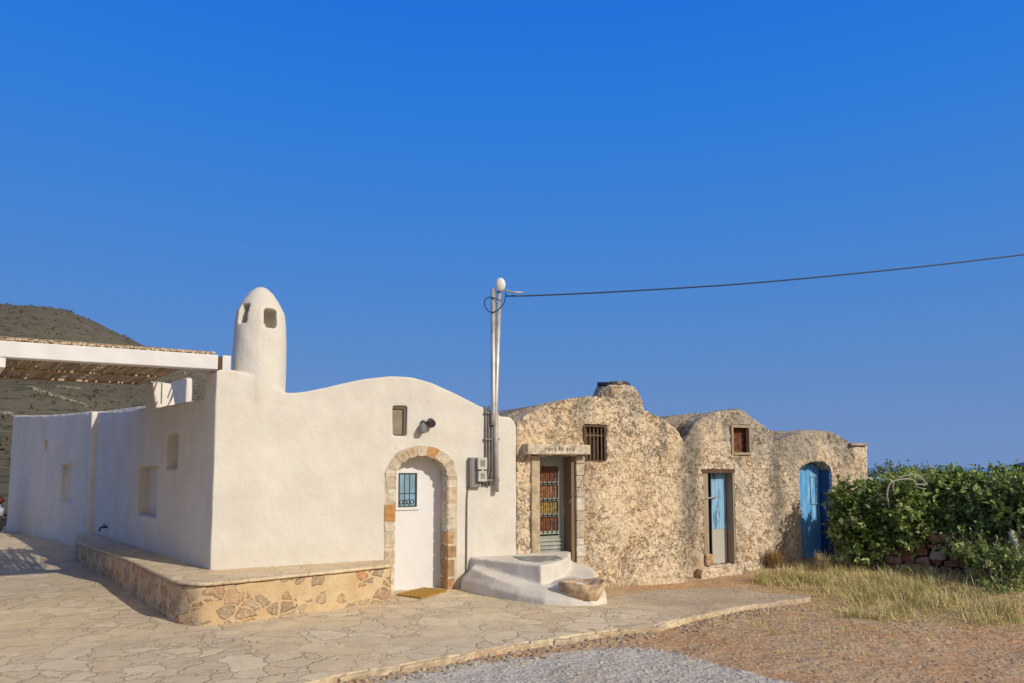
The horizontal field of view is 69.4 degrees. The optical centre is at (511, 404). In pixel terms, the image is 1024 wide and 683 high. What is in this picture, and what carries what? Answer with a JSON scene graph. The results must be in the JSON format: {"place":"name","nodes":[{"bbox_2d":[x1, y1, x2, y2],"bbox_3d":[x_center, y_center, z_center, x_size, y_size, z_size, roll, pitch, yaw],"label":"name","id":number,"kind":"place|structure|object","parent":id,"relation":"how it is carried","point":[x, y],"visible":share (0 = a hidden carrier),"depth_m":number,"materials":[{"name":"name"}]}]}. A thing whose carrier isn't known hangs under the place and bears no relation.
{"place":"outdoors","nodes":[
{"label":"outdoors","id":0,"kind":"place"},
{"bbox_2d":[0,526,810,682],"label":"courtyard paving","id":1,"kind":"structure","parent":0,"point":[66,616],"depth_m":8.73,"materials":[{"name":"stone"}]},
{"bbox_2d":[0,497,4,531],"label":"parked scooter","id":2,"kind":"object","parent":1,"relation":"on","point":[2,509],"visible":1,"depth_m":20.55,"materials":[{"name":"plastic"}]},
{"bbox_2d":[75,533,391,625],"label":"stone terrace","id":3,"kind":"structure","parent":1,"relation":"on","point":[176,591],"depth_m":9.81,"materials":[{"name":"beige stone"}]},
{"bbox_2d":[396,587,446,598],"bbox_3d":[-1.348,2.830,11.152,0.496,0.018,0.786,-3,-5,28],"label":"doormat","id":4,"kind":"object","parent":1,"relation":"on","point":[422,592],"visible":1,"depth_m":11.11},
{"bbox_2d":[461,551,606,605],"bbox_3d":[0.652,2.740,11.251,2.369,0.741,2.271,3,-5,-28],"label":"whitewashed step","id":5,"kind":"object","parent":1,"relation":"on","point":[535,578],"visible":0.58,"depth_m":10.99,"materials":[{"name":"paint"}]},
{"bbox_2d":[558,577,605,601],"bbox_3d":[0.983,2.629,10.441,0.682,0.339,0.562,0,-5,0],"label":"stone basin","id":6,"kind":"object","parent":5,"relation":"in","point":[592,589],"visible":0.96,"depth_m":10.24,"materials":[{"name":"beige stone"}]},
{"bbox_2d":[287,601,785,682],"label":"kerb","id":7,"kind":"structure","parent":1,"relation":"on","point":[632,629],"depth_m":8.13,"materials":[{"name":"stone"}]},
{"bbox_2d":[0,304,1023,682],"bbox_3d":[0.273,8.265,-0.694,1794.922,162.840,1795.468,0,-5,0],"label":"ground","id":8,"kind":"structure","parent":0,"point":[716,662],"depth_m":8.89,"materials":[{"name":"brown soil"}]},
{"bbox_2d":[0,385,91,415],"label":"field wall","id":9,"kind":"structure","parent":8,"relation":"on","point":[51,394],"depth_m":98.34,"materials":[{"name":"stone"}]},
{"bbox_2d":[0,303,205,516],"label":"hillside scrub","id":10,"kind":"object","parent":8,"relation":"on","point":[8,428],"visible":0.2,"depth_m":110.52,"materials":[{"name":"plant"}]},
{"bbox_2d":[6,287,515,593],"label":"whitewashed house","id":11,"kind":"structure","parent":8,"relation":"on","point":[247,461],"depth_m":11.35,"materials":[{"name":"paint"}]},
{"bbox_2d":[0,336,230,386],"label":"pergola","id":12,"kind":"object","parent":11,"relation":"on","point":[141,365],"visible":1,"depth_m":10.02,"materials":[{"name":"white paint"}]},
{"bbox_2d":[392,406,405,435],"bbox_3d":[-1.750,0.252,11.430,0.246,0.482,0.060,3,-5,-28],"label":"window","id":13,"kind":"structure","parent":11,"relation":"in","point":[398,412],"depth_m":11.43,"materials":[{"name":"beige wood"}]},
{"bbox_2d":[394,456,440,589],"bbox_3d":[-1.530,1.854,11.671,0.873,2.098,0.086,3,-5,-28],"label":"door","id":14,"kind":"structure","parent":11,"relation":"in","point":[417,522],"depth_m":11.68,"materials":[{"name":"white paint"}]},
{"bbox_2d":[418,418,435,433],"bbox_3d":[-1.331,0.326,11.496,0.278,0.245,0.166,2,-5,-27],"label":"wall lamp","id":15,"kind":"object","parent":11,"relation":"attached to","point":[430,422],"visible":1,"depth_m":11.45,"materials":[{"name":"metal"}]},
{"bbox_2d":[466,457,486,571],"bbox_3d":[-0.568,1.744,11.778,0.306,1.807,0.176,3,-5,-28],"label":"electric meter","id":16,"kind":"object","parent":11,"relation":"attached to","point":[477,476],"visible":1,"depth_m":11.79,"materials":[{"name":"grey plastic"}]},
{"bbox_2d":[482,406,499,485],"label":"cable conduits","id":17,"kind":"object","parent":11,"relation":"attached to","point":[487,412],"visible":0.83,"depth_m":12.01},
{"bbox_2d":[484,278,522,491],"bbox_3d":[-0.140,-0.344,12.091,0.645,3.516,0.150,0,-5,0],"label":"cable mast","id":18,"kind":"object","parent":11,"relation":"attached to","point":[500,284],"visible":1,"depth_m":12.11,"materials":[{"name":"white metal"}]},
{"bbox_2d":[506,254,1023,296],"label":"overhead cable","id":19,"kind":"object","parent":18,"relation":"attached to","point":[762,281],"visible":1,"depth_m":12.80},
{"bbox_2d":[498,381,687,586],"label":"stone house","id":20,"kind":"structure","parent":8,"relation":"on","point":[620,519],"depth_m":13.11,"materials":[{"name":"stone"},{"name":"sage paint"},{"name":"brown wood"}]},
{"bbox_2d":[540,456,563,552],"bbox_3d":[0.610,1.987,12.806,0.645,2.183,0.118,3,-5,-28],"label":"door","id":21,"kind":"structure","parent":20,"relation":"in","point":[551,467],"depth_m":12.85,"materials":[{"name":"grey paint"}]},
{"bbox_2d":[569,455,586,502],"bbox_3d":[1.142,1.253,12.786,0.390,0.881,0.013,3,-5,-28],"label":"wire","id":22,"kind":"object","parent":20,"relation":"attached to","point":[581,481],"visible":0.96,"depth_m":12.81,"materials":[{"name":"grey metal"}]},
{"bbox_2d":[582,424,605,461],"bbox_3d":[1.427,0.689,13.144,0.518,0.692,0.172,3,-5,-28],"label":"window","id":23,"kind":"structure","parent":20,"relation":"in","point":[594,436],"depth_m":13.18,"materials":[{"name":"brown wood"}]},
{"bbox_2d":[338,605,1023,682],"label":"loose stones","id":24,"kind":"object","parent":8,"relation":"on","point":[469,662],"visible":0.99,"depth_m":7.75,"materials":[{"name":"gravel"}]},
{"bbox_2d":[660,409,776,578],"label":"stone house","id":25,"kind":"structure","parent":8,"relation":"on","point":[731,526],"depth_m":14.99,"materials":[{"name":"beige stone"}]},
{"bbox_2d":[704,554,712,565],"bbox_3d":[3.834,3.036,14.534,0.198,0.220,0.150,3,-6,-30],"label":"clay block","id":26,"kind":"object","parent":25,"relation":"on","point":[708,559],"depth_m":14.47,"materials":[{"name":"stone"}]},
{"bbox_2d":[705,473,727,563],"bbox_3d":[4.041,2.295,14.928,0.782,1.831,0.346,4,-6,-37],"label":"door","id":27,"kind":"structure","parent":25,"relation":"in","point":[718,536],"depth_m":14.99,"materials":[{"name":"blue paint"}]},
{"bbox_2d":[729,425,751,455],"bbox_3d":[4.652,0.725,15.220,0.581,0.654,0.192,3,-5,-28],"label":"window","id":28,"kind":"structure","parent":25,"relation":"in","point":[740,439],"depth_m":15.26,"materials":[{"name":"brown wood"}]},
{"bbox_2d":[760,546,788,568],"bbox_3d":[5.359,3.112,15.161,0.818,0.459,0.832,0,-5,0],"label":"dry weed","id":29,"kind":"object","parent":8,"relation":"on","point":[775,559],"visible":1,"depth_m":15.05,"materials":[{"name":"brown plant"}]},
{"bbox_2d":[772,430,867,563],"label":"stone house","id":30,"kind":"structure","parent":8,"relation":"on","point":[809,465],"depth_m":16.31,"materials":[{"name":"beige stone"}]},
{"bbox_2d":[799,463,820,557],"bbox_3d":[6.506,2.474,16.365,0.891,2.408,0.060,3,-5,-28],"label":"door","id":31,"kind":"structure","parent":30,"relation":"in","point":[809,474],"depth_m":16.42,"materials":[{"name":"blue paint"}]},
{"bbox_2d":[812,550,834,570],"bbox_3d":[6.105,3.052,14.552,0.470,0.435,0.594,-4,-6,39],"label":"dry weed","id":32,"kind":"object","parent":8,"relation":"on","point":[820,561],"visible":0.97,"depth_m":14.52,"materials":[{"name":"beige plant"}]},
{"bbox_2d":[819,472,910,570],"bbox_3d":[7.435,2.391,15.107,2.377,2.031,1.620,1,-5,-17],"label":"leafy bush","id":33,"kind":"object","parent":8,"relation":"on","point":[848,508],"visible":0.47,"depth_m":14.80,"materials":[{"name":"green plant"}]},
{"bbox_2d":[867,459,942,484],"bbox_3d":[10.074,2.496,19.485,2.772,2.182,2.370,0,-5,0],"label":"olive tree","id":34,"kind":"object","parent":8,"relation":"on","point":[882,470],"visible":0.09,"depth_m":19.32,"materials":[{"name":"green plant"}]},
{"bbox_2d":[863,462,1001,569],"bbox_3d":[8.354,2.202,14.623,2.440,2.149,2.548,-3,-6,35],"label":"leafy bush","id":35,"kind":"object","parent":8,"relation":"on","point":[927,512],"visible":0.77,"depth_m":14.12,"materials":[{"name":"green plant"}]},
{"bbox_2d":[886,474,926,513],"bbox_3d":[7.531,1.902,14.391,0.797,1.125,0.628,0,-5,0],"label":"dead branch","id":36,"kind":"object","parent":35,"relation":"in","point":[893,481],"visible":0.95,"depth_m":14.12,"materials":[{"name":"grey wood"}]},
{"bbox_2d":[869,531,1023,577],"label":"dry stone wall","id":37,"kind":"structure","parent":8,"relation":"on","point":[935,557],"depth_m":13.94,"materials":[{"name":"stone"}]},
{"bbox_2d":[885,458,1023,487],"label":"leafy bush","id":38,"kind":"object","parent":8,"relation":"on","point":[1012,473],"visible":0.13,"depth_m":15.40,"materials":[{"name":"green plant"}]},
{"bbox_2d":[943,465,1023,545],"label":"leafy bush","id":39,"kind":"object","parent":8,"relation":"on","point":[1002,497],"visible":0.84,"depth_m":13.45,"materials":[{"name":"green plant"}]},
{"bbox_2d":[946,519,1023,595],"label":"leafy bush","id":40,"kind":"object","parent":8,"relation":"on","point":[1002,572],"visible":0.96,"depth_m":12.44,"materials":[{"name":"green plant"}]},
{"bbox_2d":[1008,531,1023,582],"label":"leaning post","id":41,"kind":"object","parent":8,"relation":"on","point":[1012,540],"visible":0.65,"depth_m":12.68,"materials":[{"name":"grey wood"}]},
{"bbox_2d":[0,0,1023,467],"label":"sky","id":42,"kind":"structure","parent":0,"point":[376,168],"materials":[{"name":"blue"}]},
{"bbox_2d":[693,559,1023,660],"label":"dry grass","id":43,"kind":"structure","parent":0,"point":[922,589],"depth_m":11.82,"materials":[{"name":"beige plant"}]},
{"bbox_2d":[867,468,1016,480],"bbox_3d":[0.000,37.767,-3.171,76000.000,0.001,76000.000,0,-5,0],"label":"sea","id":44,"kind":"structure","parent":0,"point":[984,469],"depth_m":11260.07,"materials":[{"name":"blue liquid"}]},
{"bbox_2d":[1013,462,1023,469],"bbox_3d":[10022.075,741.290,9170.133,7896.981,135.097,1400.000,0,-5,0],"label":"headland","id":45,"kind":"structure","parent":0,"point":[1018,464],"depth_m":8958.10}
]}

